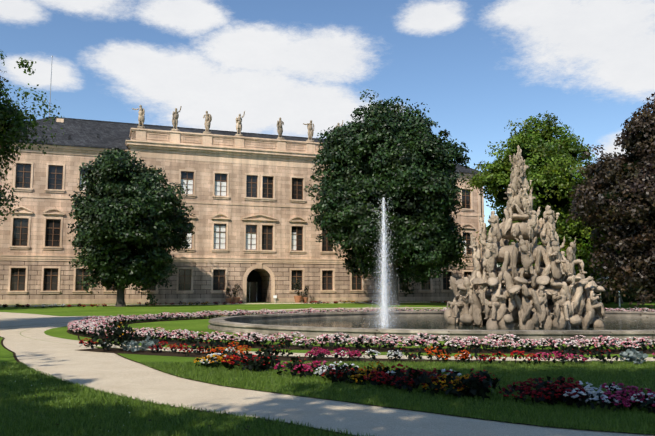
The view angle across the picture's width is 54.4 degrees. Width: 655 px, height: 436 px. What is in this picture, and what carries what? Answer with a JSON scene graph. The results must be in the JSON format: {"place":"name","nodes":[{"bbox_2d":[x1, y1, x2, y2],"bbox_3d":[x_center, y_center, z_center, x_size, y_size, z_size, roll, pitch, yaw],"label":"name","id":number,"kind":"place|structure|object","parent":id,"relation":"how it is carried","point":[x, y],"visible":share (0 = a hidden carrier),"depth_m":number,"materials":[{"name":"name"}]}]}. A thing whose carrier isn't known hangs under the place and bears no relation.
{"place":"outdoors","nodes":[
{"label":"outdoors","id":0,"kind":"place"},
{"bbox_2d":[0,286,654,435],"bbox_3d":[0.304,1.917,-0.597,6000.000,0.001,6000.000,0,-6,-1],"label":"lawn","id":1,"kind":"structure","parent":0,"point":[111,310],"depth_m":53.48,"materials":[{"name":"green plant"}]},
{"bbox_2d":[0,51,63,223],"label":"tree","id":2,"kind":"object","parent":1,"relation":"on","point":[11,117],"visible":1,"depth_m":31.14,"materials":[{"name":"green plant"}]},
{"bbox_2d":[0,303,106,307],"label":"flower bed","id":3,"kind":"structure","parent":1,"relation":"on","point":[43,305],"depth_m":57.83,"materials":[{"name":"green plant"}]},
{"bbox_2d":[67,147,194,306],"bbox_3d":[-18.859,0.736,60.802,11.109,15.572,13.788,0,-6,-1],"label":"dark tree","id":4,"kind":"object","parent":1,"relation":"on","point":[133,224],"visible":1,"depth_m":59.20,"materials":[{"name":"green plant"}]},
{"bbox_2d":[3,361,274,430],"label":"litter and daisies","id":5,"kind":"object","parent":1,"relation":"on","point":[129,412],"visible":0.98,"depth_m":9.18,"materials":[{"name":"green plant"}]},
{"bbox_2d":[138,300,243,304],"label":"flower bed","id":6,"kind":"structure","parent":1,"relation":"on","point":[204,303],"depth_m":65.78,"materials":[{"name":"green plant"}]},
{"bbox_2d":[0,116,484,304],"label":"palace","id":7,"kind":"structure","parent":1,"relation":"on","point":[251,202],"depth_m":74.39,"materials":[{"name":"stone"}]},
{"bbox_2d":[49,56,52,115],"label":"flagpole","id":8,"kind":"object","parent":7,"relation":"on","point":[50,87],"visible":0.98,"depth_m":77.58,"materials":[{"name":"silver metal"}]},
{"bbox_2d":[132,105,342,141],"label":"rooftop statues","id":9,"kind":"object","parent":7,"relation":"on","point":[207,123],"visible":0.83,"depth_m":75.45,"materials":[{"name":"stone"}]},
{"bbox_2d":[225,296,308,302],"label":"plant pots","id":10,"kind":"object","parent":1,"relation":"on","point":[296,298],"visible":0.94,"depth_m":74.74,"materials":[{"name":"ceramic"}]},
{"bbox_2d":[226,280,308,297],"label":"potted plants","id":11,"kind":"object","parent":10,"relation":"on","point":[294,286],"visible":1,"depth_m":74.92,"materials":[{"name":"green plant"}]},
{"bbox_2d":[0,301,654,435],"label":"gravel paths","id":12,"kind":"structure","parent":1,"relation":"on","point":[69,360],"depth_m":11.59,"materials":[{"name":"beige gravel"}]},
{"bbox_2d":[0,360,654,435],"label":"grass","id":13,"kind":"structure","parent":1,"relation":"on","point":[9,376],"depth_m":10.74,"materials":[{"name":"green plant"}]},
{"bbox_2d":[302,300,387,303],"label":"flower bed","id":14,"kind":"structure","parent":1,"relation":"on","point":[318,302],"depth_m":71.06,"materials":[{"name":"green plant"}]},
{"bbox_2d":[304,89,471,304],"bbox_3d":[6.457,-2.579,67.174,17.441,23.516,17.462,0,-6,-1],"label":"tree","id":15,"kind":"object","parent":1,"relation":"on","point":[398,158],"visible":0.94,"depth_m":63.61,"materials":[{"name":"green plant"}]},
{"bbox_2d":[208,311,654,341],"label":"fountain basin","id":16,"kind":"object","parent":1,"relation":"on","point":[235,324],"visible":0.69,"depth_m":24.38,"materials":[{"name":"stone"}]},
{"bbox_2d":[248,316,654,329],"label":"fountain water","id":17,"kind":"structure","parent":16,"relation":"in","point":[610,323],"depth_m":33.05,"materials":[{"name":"grey liquid"}]},
{"bbox_2d":[362,198,408,325],"bbox_3d":[2.898,2.131,31.777,2.813,6.386,2.886,1,-6,-6],"label":"water jet","id":18,"kind":"object","parent":17,"relation":"on","point":[383,266],"visible":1,"depth_m":31.66,"materials":[{"name":"white liquid"}]},
{"bbox_2d":[444,145,606,328],"bbox_3d":[9.981,1.083,32.611,7.752,9.802,7.514,3,-7,-29],"label":"fountain sculpture","id":19,"kind":"object","parent":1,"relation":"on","point":[524,295],"visible":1,"depth_m":30.54,"materials":[{"name":"stone"}]},
{"bbox_2d":[461,111,620,301],"bbox_3d":[21.408,-0.917,61.677,15.687,19.089,16.737,-3,-7,24],"label":"green tree","id":20,"kind":"object","parent":1,"relation":"on","point":[550,160],"visible":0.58,"depth_m":59.62,"materials":[{"name":"green plant"}]},
{"bbox_2d":[565,92,654,310],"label":"copper tree","id":21,"kind":"object","parent":1,"relation":"on","point":[615,194],"visible":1,"depth_m":46.39,"materials":[{"name":"brown plant"}]},
{"bbox_2d":[584,250,639,303],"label":"tree","id":22,"kind":"object","parent":1,"relation":"on","point":[617,299],"visible":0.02,"depth_m":71.19,"materials":[{"name":"green plant"}]},
{"bbox_2d":[594,278,654,301],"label":"shrubs","id":23,"kind":"object","parent":1,"relation":"on","point":[612,299],"visible":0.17,"depth_m":76.60,"materials":[{"name":"green plant"}]},
{"bbox_2d":[0,0,654,285],"label":"sky","id":24,"kind":"structure","parent":0,"point":[478,66],"materials":[{"name":"blue"}]},
{"bbox_2d":[20,308,654,433],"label":"parterre lawn","id":25,"kind":"structure","parent":0,"point":[199,325],"depth_m":19.44,"materials":[{"name":"green plant"}]},
{"bbox_2d":[0,307,654,435],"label":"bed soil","id":26,"kind":"structure","parent":25,"relation":"on","point":[201,355],"depth_m":18.82,"materials":[{"name":"brown soil"}]},
{"bbox_2d":[79,322,654,363],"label":"bed","id":27,"kind":"object","parent":26,"relation":"on","point":[126,342],"visible":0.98,"depth_m":17.03,"materials":[{"name":"multicoloured plant"}]},
{"bbox_2d":[67,307,654,352],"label":"flower bed","id":28,"kind":"object","parent":25,"relation":"on","point":[87,325],"visible":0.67,"depth_m":20.25,"materials":[{"name":"pink plant"}]},
{"bbox_2d":[193,350,654,412],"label":"bed","id":29,"kind":"object","parent":25,"relation":"on","point":[480,382],"visible":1,"depth_m":11.36,"materials":[{"name":"multicoloured plant"}]},
{"bbox_2d":[596,277,620,306],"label":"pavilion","id":30,"kind":"structure","parent":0,"point":[600,292],"depth_m":62.32,"materials":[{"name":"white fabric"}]}
]}

